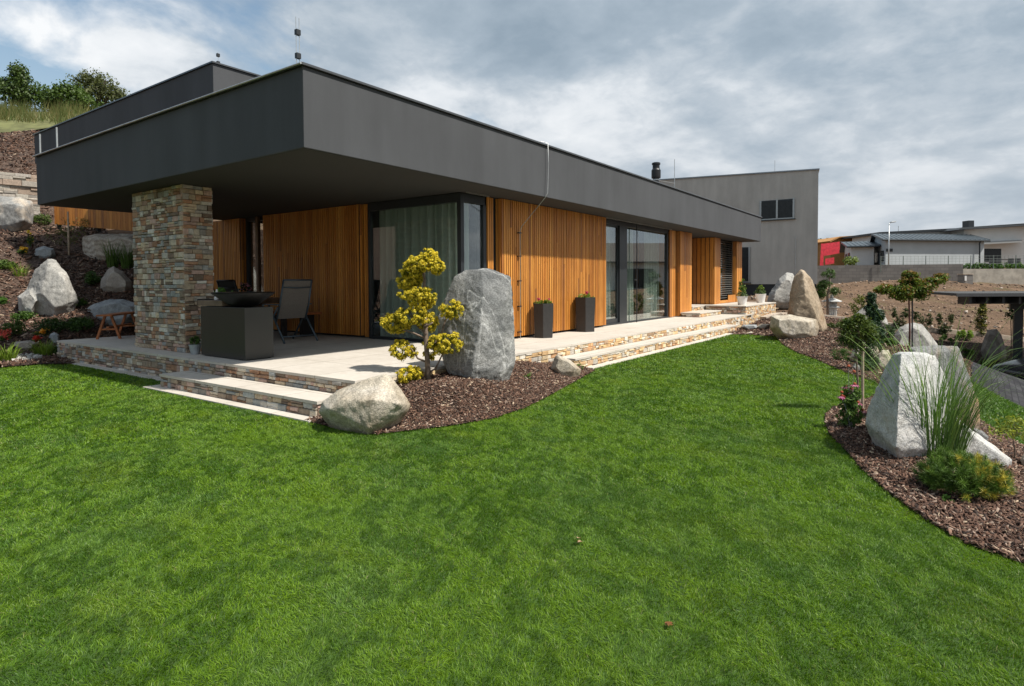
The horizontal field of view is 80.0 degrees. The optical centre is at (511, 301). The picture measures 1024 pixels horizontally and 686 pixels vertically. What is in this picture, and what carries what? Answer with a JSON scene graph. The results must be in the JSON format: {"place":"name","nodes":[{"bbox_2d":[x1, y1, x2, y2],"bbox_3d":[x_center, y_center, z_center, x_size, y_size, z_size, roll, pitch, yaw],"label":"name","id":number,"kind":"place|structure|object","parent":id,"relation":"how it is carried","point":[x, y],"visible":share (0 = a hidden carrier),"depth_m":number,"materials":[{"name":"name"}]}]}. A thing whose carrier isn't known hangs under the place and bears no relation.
{"place":"outdoors","nodes":[
{"label":"outdoors","id":0,"kind":"place"},
{"bbox_2d":[0,112,79,132],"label":"hill","id":1,"kind":"structure","parent":0,"point":[9,125],"depth_m":28.31,"materials":[{"name":"green plant"}]},
{"bbox_2d":[0,59,46,108],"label":"tree","id":2,"kind":"object","parent":1,"relation":"on","point":[15,86],"visible":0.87,"depth_m":33.67,"materials":[{"name":"green plant"}]},
{"bbox_2d":[0,96,97,123],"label":"tall grass","id":3,"kind":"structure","parent":1,"relation":"on","point":[59,113],"depth_m":29.76,"materials":[{"name":"green plant"}]},
{"bbox_2d":[28,78,103,111],"bbox_3d":[-23.917,-10.893,32.903,3.551,2.312,2.661,0,2,-7],"label":"tree","id":4,"kind":"object","parent":1,"relation":"on","point":[67,91],"visible":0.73,"depth_m":32.48,"materials":[{"name":"green plant"}]},
{"bbox_2d":[65,67,129,106],"bbox_3d":[-24.902,-12.413,36.862,3.862,3.364,2.382,0,2,2],"label":"tree","id":5,"kind":"object","parent":1,"relation":"on","point":[98,87],"visible":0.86,"depth_m":36.62,"materials":[{"name":"green plant"}]},
{"bbox_2d":[0,129,135,366],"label":"bark slope","id":6,"kind":"structure","parent":0,"point":[33,262],"depth_m":16.10,"materials":[{"name":"brown wood"}]},
{"bbox_2d":[0,328,11,340],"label":"flowering plant","id":7,"kind":"object","parent":6,"relation":"on","point":[5,335],"visible":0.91,"depth_m":12.00,"materials":[{"name":"red plant"}]},
{"bbox_2d":[0,259,17,268],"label":"shrub","id":8,"kind":"object","parent":6,"relation":"on","point":[3,264],"visible":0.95,"depth_m":15.32,"materials":[{"name":"green plant"}]},
{"bbox_2d":[0,343,23,360],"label":"grass clump","id":9,"kind":"object","parent":6,"relation":"on","point":[9,355],"visible":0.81,"depth_m":10.35,"materials":[{"name":"green plant"}]},
{"bbox_2d":[0,319,29,335],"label":"shrub","id":10,"kind":"object","parent":6,"relation":"on","point":[17,325],"visible":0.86,"depth_m":12.26,"materials":[{"name":"green plant"}]},
{"bbox_2d":[0,196,33,231],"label":"boulder","id":11,"kind":"object","parent":6,"relation":"on","point":[16,214],"visible":0.81,"depth_m":17.81,"materials":[{"name":"stone"}]},
{"bbox_2d":[8,261,28,276],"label":"grass clump","id":12,"kind":"object","parent":6,"relation":"on","point":[19,271],"visible":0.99,"depth_m":15.21,"materials":[{"name":"green plant"}]},
{"bbox_2d":[0,172,39,215],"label":"dry stone wall","id":13,"kind":"structure","parent":6,"relation":"on","point":[23,186],"depth_m":19.22,"materials":[{"name":"beige stone"}]},
{"bbox_2d":[10,311,38,321],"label":"shrub","id":14,"kind":"object","parent":6,"relation":"on","point":[23,316],"visible":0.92,"depth_m":13.31,"materials":[{"name":"green plant"}]},
{"bbox_2d":[14,340,37,349],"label":"boulder","id":15,"kind":"object","parent":6,"relation":"on","point":[23,345],"visible":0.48,"depth_m":11.37,"materials":[{"name":"grey stone"}]},
{"bbox_2d":[11,353,42,360],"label":"gravel","id":16,"kind":"structure","parent":6,"relation":"on","point":[29,356],"depth_m":10.65,"materials":[{"name":"grey gravel"}]},
{"bbox_2d":[26,338,56,355],"bbox_3d":[-8.564,0.834,11.122,0.619,0.377,0.724,0,2,13],"label":"grass clump","id":17,"kind":"object","parent":6,"relation":"on","point":[48,349],"visible":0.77,"depth_m":11.07,"materials":[{"name":"green plant"}]},
{"bbox_2d":[33,213,52,224],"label":"shrub","id":18,"kind":"object","parent":6,"relation":"on","point":[37,218],"visible":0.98,"depth_m":19.20,"materials":[{"name":"green plant"}]},
{"bbox_2d":[34,246,55,258],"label":"boulder","id":19,"kind":"object","parent":6,"relation":"on","point":[44,252],"visible":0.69,"depth_m":16.21,"materials":[{"name":"grey stone"}]},
{"bbox_2d":[17,259,78,315],"bbox_3d":[-10.643,-0.183,14.019,1.696,1.591,1.015,0,2,5],"label":"boulder","id":20,"kind":"object","parent":6,"relation":"on","point":[49,291],"visible":0.77,"depth_m":13.60,"materials":[{"name":"stone"}]},
{"bbox_2d":[30,316,68,333],"bbox_3d":[-9.370,0.503,12.438,0.640,0.407,0.540,0,2,11],"label":"shrub","id":21,"kind":"object","parent":6,"relation":"on","point":[54,325],"visible":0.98,"depth_m":12.35,"materials":[{"name":"green plant"}]},
{"bbox_2d":[42,217,83,245],"bbox_3d":[-12.462,-1.949,17.002,0.981,0.806,1.051,1,2,36],"label":"perennial","id":22,"kind":"object","parent":6,"relation":"on","point":[61,231],"visible":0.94,"depth_m":16.99,"materials":[{"name":"green plant"}]},
{"bbox_2d":[65,316,94,332],"bbox_3d":[-9.047,0.471,12.799,0.654,0.339,0.556,1,2,36],"label":"shrub","id":23,"kind":"object","parent":6,"relation":"on","point":[81,323],"visible":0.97,"depth_m":12.70,"materials":[{"name":"green plant"}]},
{"bbox_2d":[83,271,100,285],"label":"shrub","id":24,"kind":"object","parent":6,"relation":"on","point":[91,279],"visible":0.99,"depth_m":15.13,"materials":[{"name":"green plant"}]},
{"bbox_2d":[54,206,132,232],"bbox_3d":[-11.757,-2.671,18.158,4.444,2.370,0.146,0,2,13],"label":"timber fence","id":25,"kind":"object","parent":6,"relation":"on","point":[98,220],"visible":0.18,"depth_m":18.26,"materials":[{"name":"wood"}]},
{"bbox_2d":[82,234,133,262],"bbox_3d":[-11.065,-1.438,17.002,1.982,0.894,1.021,0,2,1],"label":"boulder","id":26,"kind":"object","parent":6,"relation":"on","point":[91,247],"visible":0.51,"depth_m":16.53,"materials":[{"name":"grey stone"}]},
{"bbox_2d":[95,235,125,267],"bbox_3d":[-10.671,-1.344,16.323,0.927,0.881,0.950,-2,2,-40],"label":"grass clump","id":27,"kind":"object","parent":6,"relation":"on","point":[111,258],"visible":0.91,"depth_m":16.22,"materials":[{"name":"green plant"}]},
{"bbox_2d":[87,299,134,327],"bbox_3d":[-9.014,0.278,13.851,1.599,0.686,0.947,0,2,1],"label":"boulder","id":28,"kind":"object","parent":6,"relation":"on","point":[111,306],"visible":0.49,"depth_m":13.40,"materials":[{"name":"grey stone"}]},
{"bbox_2d":[100,266,131,292],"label":"boulder","id":29,"kind":"object","parent":6,"relation":"on","point":[114,279],"visible":0.75,"depth_m":14.71,"materials":[{"name":"grey stone"}]},
{"bbox_2d":[114,240,133,268],"bbox_3d":[-10.296,-1.321,16.309,0.915,0.888,1.012,1,2,36],"label":"grass clump","id":30,"kind":"object","parent":6,"relation":"on","point":[128,261],"visible":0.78,"depth_m":16.26,"materials":[{"name":"green plant"}]},
{"bbox_2d":[305,361,594,434],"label":"bark mulch","id":31,"kind":"object","parent":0,"point":[438,380],"visible":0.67,"depth_m":6.50,"materials":[{"name":"brown wood"}]},
{"bbox_2d":[319,374,409,434],"bbox_3d":[-1.368,0.995,5.737,0.860,0.667,0.831,0,2,0],"label":"boulder","id":32,"kind":"object","parent":31,"relation":"on","point":[370,406],"visible":0.82,"depth_m":5.41,"materials":[{"name":"stone"}]},
{"bbox_2d":[380,248,464,383],"bbox_3d":[-1.009,0.191,6.882,0.961,1.606,0.554,-1,2,-7],"label":"cloud pruned tree","id":33,"kind":"object","parent":31,"relation":"on","point":[413,278],"visible":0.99,"depth_m":6.85,"materials":[{"name":"yellow plant"}]},
{"bbox_2d":[438,268,514,381],"bbox_3d":[-0.417,0.336,7.309,0.842,1.472,0.756,1,2,36],"label":"boulder","id":34,"kind":"object","parent":31,"relation":"on","point":[483,325],"visible":0.83,"depth_m":7.05,"materials":[{"name":"grey stone"}]},
{"bbox_2d":[551,354,580,377],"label":"boulder","id":35,"kind":"object","parent":31,"relation":"on","point":[561,365],"visible":0.85,"depth_m":8.39,"materials":[{"name":"stone"}]},
{"bbox_2d":[0,334,1023,685],"bbox_3d":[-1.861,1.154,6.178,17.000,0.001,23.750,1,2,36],"label":"lawn","id":36,"kind":"structure","parent":0,"point":[526,615],"depth_m":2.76,"materials":[{"name":"plant"}]},
{"bbox_2d":[0,128,1023,564],"bbox_3d":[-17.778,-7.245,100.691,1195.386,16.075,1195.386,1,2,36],"label":"ground","id":37,"kind":"structure","parent":0,"point":[954,306],"depth_m":29.11,"materials":[{"name":"soil"}]},
{"bbox_2d":[32,17,761,352],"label":"modern house","id":38,"kind":"structure","parent":37,"relation":"on","point":[351,195],"depth_m":10.44,"materials":[{"name":"paint"}]},
{"bbox_2d":[245,217,262,305],"bbox_3d":[-5.530,-0.607,13.230,0.810,2.431,0.170,1,2,36],"label":"terrace door","id":39,"kind":"structure","parent":38,"relation":"in","point":[257,220],"depth_m":13.09,"materials":[{"name":"black glass"}]},
{"bbox_2d":[368,192,489,341],"bbox_3d":[-1.474,-0.549,10.612,2.275,2.441,0.660,1,2,36],"label":"corner window","id":40,"kind":"structure","parent":38,"relation":"in","point":[440,223],"depth_m":10.51,"materials":[{"name":"clear glass"}]},
{"bbox_2d":[601,217,671,325],"bbox_3d":[3.078,-0.723,15.411,0.473,2.441,3.950,1,2,36],"label":"sliding door","id":41,"kind":"structure","parent":38,"relation":"in","point":[619,239],"depth_m":15.28,"materials":[{"name":"clear glass"}]},
{"bbox_2d":[720,240,732,299],"bbox_3d":[7.332,-1.103,21.266,0.181,2.071,1.820,1,2,36],"label":"blind window","id":42,"kind":"structure","parent":38,"relation":"in","point":[728,255],"depth_m":21.63,"materials":[{"name":"grey metal"}]},
{"bbox_2d":[57,314,752,423],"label":"terrace","id":43,"kind":"structure","parent":37,"relation":"on","point":[300,378],"depth_m":8.81,"materials":[{"name":"stone"}]},
{"bbox_2d":[96,311,134,338],"bbox_3d":[-7.500,0.444,11.665,0.413,0.458,1.350,-1,2,-13],"label":"trestle bench","id":44,"kind":"object","parent":43,"relation":"on","point":[115,326],"visible":0.82,"depth_m":11.20,"materials":[{"name":"red wood"}]},
{"bbox_2d":[189,335,200,354],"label":"potted plant","id":45,"kind":"object","parent":43,"relation":"on","point":[194,347],"visible":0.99,"depth_m":8.66,"materials":[{"name":"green plant"}]},
{"bbox_2d":[216,280,237,291],"bbox_3d":[-4.868,0.138,11.027,0.654,1.073,0.806,1,2,34],"label":"folding chair","id":46,"kind":"object","parent":43,"relation":"on","point":[228,285],"visible":0.21,"depth_m":10.75,"materials":[{"name":"black fabric"}]},
{"bbox_2d":[197,292,274,360],"bbox_3d":[-3.798,0.308,8.394,1.225,0.888,0.810,1,2,36],"label":"fire bowl grill","id":47,"kind":"object","parent":43,"relation":"on","point":[237,325],"visible":1,"depth_m":8.10,"materials":[{"name":"black metal"}]},
{"bbox_2d":[256,297,286,335],"bbox_3d":[-5.057,0.289,11.568,1.800,0.739,0.730,1,2,36],"label":"dining table","id":48,"kind":"object","parent":43,"relation":"on","point":[269,300],"visible":0.02,"depth_m":11.28,"materials":[{"name":"brown wood"}]},
{"bbox_2d":[263,279,317,343],"bbox_3d":[-3.869,0.147,10.578,0.806,1.073,0.654,1,2,40],"label":"folding chair","id":49,"kind":"object","parent":43,"relation":"on","point":[295,294],"visible":0.91,"depth_m":10.43,"materials":[{"name":"grey fabric"}]},
{"bbox_2d":[273,310,321,336],"bbox_3d":[-4.460,0.413,11.975,1.900,0.459,0.340,1,2,36],"label":"chair","id":50,"kind":"object","parent":43,"relation":"on","point":[305,328],"visible":0.27,"depth_m":11.51,"materials":[{"name":"black wood"}]},
{"bbox_2d":[533,298,553,337],"bbox_3d":[0.574,0.285,11.094,0.410,0.721,0.355,1,2,36],"label":"planter","id":51,"kind":"object","parent":43,"relation":"on","point":[543,319],"visible":1,"depth_m":10.95,"materials":[{"name":"concrete"}]},
{"bbox_2d":[575,291,594,331],"bbox_3d":[1.490,0.186,12.409,0.458,0.826,0.397,1,2,36],"label":"planter","id":52,"kind":"object","parent":43,"relation":"on","point":[585,312],"visible":1,"depth_m":12.25,"materials":[{"name":"concrete"}]},
{"bbox_2d":[681,304,721,316],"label":"entrance steps","id":53,"kind":"structure","parent":43,"relation":"on","point":[699,310],"depth_m":17.88,"materials":[{"name":"stone"}]},
{"bbox_2d":[659,168,819,295],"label":"grey building","id":54,"kind":"structure","parent":37,"relation":"on","point":[783,205],"depth_m":33.34,"materials":[{"name":"paint"}]},
{"bbox_2d":[742,247,749,283],"bbox_3d":[12.981,-2.040,34.231,0.802,2.028,0.100,1,2,35],"label":"window","id":55,"kind":"structure","parent":54,"relation":"in","point":[745,250],"depth_m":34.18,"materials":[{"name":"glass"}]},
{"bbox_2d":[760,198,795,220],"bbox_3d":[14.379,-4.981,33.162,1.872,1.106,0.100,1,2,35],"label":"window","id":56,"kind":"structure","parent":54,"relation":"in","point":[784,209],"depth_m":33.13,"materials":[{"name":"glass"}]},
{"bbox_2d":[705,302,775,324],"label":"stone plinth","id":57,"kind":"structure","parent":37,"relation":"on","point":[756,310],"depth_m":19.04,"materials":[{"name":"beige stone"}]},
{"bbox_2d":[735,279,747,304],"bbox_3d":[7.176,-0.312,19.032,0.338,0.830,0.403,0,2,-3],"label":"white pot","id":58,"kind":"object","parent":57,"relation":"on","point":[741,299],"visible":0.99,"depth_m":18.98,"materials":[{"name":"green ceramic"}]},
{"bbox_2d":[753,285,765,302],"bbox_3d":[8.601,-0.281,21.093,0.400,0.624,0.408,-1,2,-20],"label":"white pot","id":59,"kind":"object","parent":57,"relation":"on","point":[760,298],"visible":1,"depth_m":20.99,"materials":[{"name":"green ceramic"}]},
{"bbox_2d":[767,272,793,309],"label":"boulder","id":60,"kind":"object","parent":37,"relation":"on","point":[779,294],"visible":0.48,"depth_m":23.71,"materials":[{"name":"stone"}]},
{"bbox_2d":[821,295,841,315],"bbox_3d":[10.835,0.181,20.705,0.562,0.845,0.562,1,2,36],"label":"stone lantern","id":61,"kind":"object","parent":37,"relation":"on","point":[833,306],"visible":0.65,"depth_m":20.60,"materials":[{"name":"stone"}]},
{"bbox_2d":[817,236,851,265],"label":"house","id":62,"kind":"structure","parent":37,"relation":"on","point":[839,258],"depth_m":78.00,"materials":[{"name":"red paint"}]},
{"bbox_2d":[820,242,839,265],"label":"wall","id":63,"kind":"structure","parent":62,"relation":"attached to","point":[830,248],"depth_m":72.00,"materials":[{"name":"red paint"}]},
{"bbox_2d":[842,256,858,264],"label":"shrub","id":64,"kind":"object","parent":37,"relation":"on","point":[848,260],"visible":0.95,"depth_m":57.77,"materials":[{"name":"green plant"}]},
{"bbox_2d":[839,241,880,264],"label":"house","id":65,"kind":"structure","parent":37,"relation":"on","point":[863,251],"depth_m":63.58,"materials":[{"name":"white paint"}]},
{"bbox_2d":[744,280,1023,334],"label":"soil clods","id":66,"kind":"object","parent":37,"relation":"on","point":[930,310],"visible":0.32,"depth_m":27.12,"materials":[{"name":"brown soil"}]},
{"bbox_2d":[817,264,962,283],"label":"block wall","id":67,"kind":"structure","parent":37,"relation":"on","point":[852,273],"depth_m":48.36,"materials":[{"name":"concrete"}]},
{"bbox_2d":[760,312,1023,340],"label":"garden kerb","id":68,"kind":"structure","parent":37,"relation":"on","point":[935,330],"depth_m":19.89,"materials":[{"name":"grey concrete"}]},
{"bbox_2d":[841,228,952,241],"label":"roof","id":69,"kind":"structure","parent":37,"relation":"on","point":[862,237],"depth_m":70.00,"materials":[{"name":"grey metal"}]},
{"bbox_2d":[870,233,990,267],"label":"house","id":70,"kind":"structure","parent":37,"relation":"on","point":[937,248],"depth_m":61.13,"materials":[{"name":"white paint"}]},
{"bbox_2d":[957,274,972,283],"bbox_3d":[28.363,-1.226,38.225,0.637,1.064,0.590,0,2,0],"label":"utility box","id":71,"kind":"object","parent":37,"relation":"on","point":[965,278],"visible":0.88,"depth_m":37.99,"materials":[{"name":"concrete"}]},
{"bbox_2d":[940,220,1023,264],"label":"house","id":72,"kind":"structure","parent":37,"relation":"on","point":[1005,241],"depth_m":67.47,"materials":[{"name":"paint"}]},
{"bbox_2d":[984,249,1000,261],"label":"window","id":73,"kind":"structure","parent":72,"relation":"in","point":[988,253],"depth_m":67.63,"materials":[{"name":"black glass"}]},
{"bbox_2d":[963,269,1023,284],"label":"block wall","id":74,"kind":"structure","parent":37,"relation":"on","point":[1007,276],"depth_m":47.32,"materials":[{"name":"concrete"}]},
{"bbox_2d":[880,255,1023,271],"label":"wire fence","id":75,"kind":"object","parent":74,"relation":"on","point":[970,258],"visible":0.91,"depth_m":47.93,"materials":[{"name":"grey metal"}]},
{"bbox_2d":[963,262,1023,268],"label":"planting","id":76,"kind":"object","parent":37,"relation":"on","point":[981,266],"visible":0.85,"depth_m":48.45,"materials":[{"name":"green plant"}]},
{"bbox_2d":[0,0,1023,238],"label":"sky","id":77,"kind":"structure","parent":0,"point":[910,113],"materials":[{"name":"grey"}]},
{"bbox_2d":[729,313,1023,563],"bbox_3d":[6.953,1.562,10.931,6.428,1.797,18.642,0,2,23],"label":"bark mulch","id":78,"kind":"object","parent":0,"point":[859,440],"visible":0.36,"depth_m":4.07,"materials":[{"name":"brown wood"}]},
{"bbox_2d":[770,314,818,339],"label":"boulder","id":79,"kind":"object","parent":78,"relation":"on","point":[789,326],"visible":0.84,"depth_m":13.66,"materials":[{"name":"stone"}]},
{"bbox_2d":[787,270,826,331],"bbox_3d":[7.794,0.071,16.084,0.930,1.844,1.705,1,2,36],"label":"boulder","id":80,"kind":"object","parent":78,"relation":"on","point":[804,301],"visible":0.74,"depth_m":15.55,"materials":[{"name":"beige stone"}]},
{"bbox_2d":[815,268,840,314],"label":"cloud pruned pine","id":81,"kind":"object","parent":78,"relation":"on","point":[821,289],"visible":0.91,"depth_m":20.45,"materials":[{"name":"green plant"}]},
{"bbox_2d":[829,348,850,360],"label":"shrub","id":82,"kind":"object","parent":78,"relation":"on","point":[835,354],"visible":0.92,"depth_m":10.14,"materials":[{"name":"green plant"}]},
{"bbox_2d":[834,365,866,426],"bbox_3d":[3.058,0.855,5.513,0.257,0.594,0.203,-1,2,-9],"label":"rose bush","id":83,"kind":"object","parent":78,"relation":"on","point":[852,415],"visible":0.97,"depth_m":5.48,"materials":[{"name":"green plant"}]},
{"bbox_2d":[849,295,865,314],"bbox_3d":[11.643,0.244,20.347,0.735,0.981,0.676,0,2,0],"label":"shrub","id":84,"kind":"object","parent":78,"relation":"on","point":[858,299],"visible":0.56,"depth_m":20.39,"materials":[{"name":"green plant"}]},
{"bbox_2d":[834,310,881,408],"bbox_3d":[3.535,0.658,6.252,0.459,1.140,0.272,0,2,1],"label":"tree","id":85,"kind":"object","parent":78,"relation":"on","point":[853,323],"visible":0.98,"depth_m":6.23,"materials":[{"name":"green plant"}]},
{"bbox_2d":[851,320,882,370],"bbox_3d":[5.268,0.672,9.057,0.412,0.849,0.357,1,2,36],"label":"conifer","id":86,"kind":"object","parent":78,"relation":"on","point":[868,351],"visible":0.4,"depth_m":9.00,"materials":[{"name":"green plant"}]},
{"bbox_2d":[862,291,886,350],"bbox_3d":[6.847,0.392,11.590,0.490,1.191,0.462,1,2,36],"label":"conifer","id":87,"kind":"object","parent":78,"relation":"on","point":[872,312],"visible":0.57,"depth_m":11.53,"materials":[{"name":"green plant"}]},
{"bbox_2d":[876,350,890,368],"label":"boulder","id":88,"kind":"object","parent":78,"relation":"on","point":[881,354],"visible":0.34,"depth_m":9.33,"materials":[{"name":"stone"}]},
{"bbox_2d":[891,307,908,328],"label":"yew","id":89,"kind":"object","parent":78,"relation":"on","point":[902,316],"visible":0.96,"depth_m":19.85,"materials":[{"name":"green plant"}]},
{"bbox_2d":[873,269,949,347],"bbox_3d":[8.056,0.203,12.318,1.443,1.724,0.813,0,2,20],"label":"tree","id":90,"kind":"object","parent":78,"relation":"on","point":[912,285],"visible":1,"depth_m":12.22,"materials":[{"name":"green plant"}]},
{"bbox_2d":[893,323,936,346],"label":"boulder","id":91,"kind":"object","parent":78,"relation":"on","point":[926,336],"visible":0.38,"depth_m":13.53,"materials":[{"name":"stone"}]},
{"bbox_2d":[822,300,1022,458],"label":"ornamental grass","id":92,"kind":"object","parent":78,"relation":"on","point":[953,428],"depth_m":4.51,"materials":[{"name":"green plant"}]},
{"bbox_2d":[913,312,933,329],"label":"yew","id":93,"kind":"object","parent":78,"relation":"on","point":[923,321],"visible":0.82,"depth_m":19.85,"materials":[{"name":"green plant"}]},
{"bbox_2d":[865,352,1011,466],"bbox_3d":[3.384,0.914,5.007,1.506,1.061,0.783,-1,2,-17],"label":"boulder","id":94,"kind":"object","parent":78,"relation":"on","point":[894,429],"visible":0.57,"depth_m":4.64,"materials":[{"name":"white stone"}]},
{"bbox_2d":[909,345,979,429],"bbox_3d":[4.152,0.899,5.828,0.816,0.991,0.424,0,2,-7],"label":"boulder","id":95,"kind":"object","parent":78,"relation":"on","point":[945,350],"visible":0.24,"depth_m":5.67,"materials":[{"name":"grey granite"}]},
{"bbox_2d":[935,313,954,334],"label":"yew","id":96,"kind":"object","parent":78,"relation":"on","point":[943,325],"visible":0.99,"depth_m":19.79,"materials":[{"name":"green plant"}]},
{"bbox_2d":[909,444,1018,502],"bbox_3d":[2.836,1.083,3.806,0.580,0.333,0.551,-1,2,-19],"label":"dwarf pine","id":97,"kind":"object","parent":78,"relation":"on","point":[978,474],"visible":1,"depth_m":3.69,"materials":[{"name":"green plant"}]},
{"bbox_2d":[957,329,973,339],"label":"shrub","id":98,"kind":"object","parent":78,"relation":"on","point":[969,334],"visible":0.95,"depth_m":19.48,"materials":[{"name":"green plant"}]},
{"bbox_2d":[974,304,987,336],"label":"columnar conifer","id":99,"kind":"object","parent":78,"relation":"on","point":[980,325],"visible":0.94,"depth_m":19.88,"materials":[{"name":"green plant"}]},
{"bbox_2d":[981,329,1006,360],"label":"boulder","id":100,"kind":"object","parent":78,"relation":"on","point":[990,337],"visible":0.84,"depth_m":18.44,"materials":[{"name":"grey stone"}]},
{"bbox_2d":[984,415,1023,457],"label":"seedling tree","id":101,"kind":"object","parent":78,"relation":"on","point":[1013,432],"visible":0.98,"depth_m":5.16,"materials":[{"name":"green plant"}]},
{"bbox_2d":[1005,308,1013,356],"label":"tree","id":102,"kind":"object","parent":78,"relation":"on","point":[1011,311],"visible":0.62,"depth_m":18.69,"materials":[{"name":"brown plant"}]},
{"bbox_2d":[971,362,1023,406],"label":"parking","id":103,"kind":"structure","parent":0,"point":[1016,386],"depth_m":13.61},
{"bbox_2d":[931,291,1023,359],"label":"carport","id":104,"kind":"object","parent":103,"relation":"on","point":[1014,300],"visible":0.93,"depth_m":16.66,"materials":[{"name":"metal"}]},
{"bbox_2d":[992,358,1023,379],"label":"parked car","id":105,"kind":"object","parent":103,"relation":"on","point":[1015,367],"visible":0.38,"depth_m":15.66,"materials":[{"name":"paint"}]},
{"bbox_2d":[979,391,1023,442],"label":"grass strip","id":106,"kind":"object","parent":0,"point":[998,415],"depth_m":8.57,"materials":[{"name":"plant"}]},
{"bbox_2d":[970,379,1023,443],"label":"grass","id":107,"kind":"structure","parent":106,"relation":"on","point":[1006,404],"depth_m":8.86,"materials":[{"name":"green plant"}]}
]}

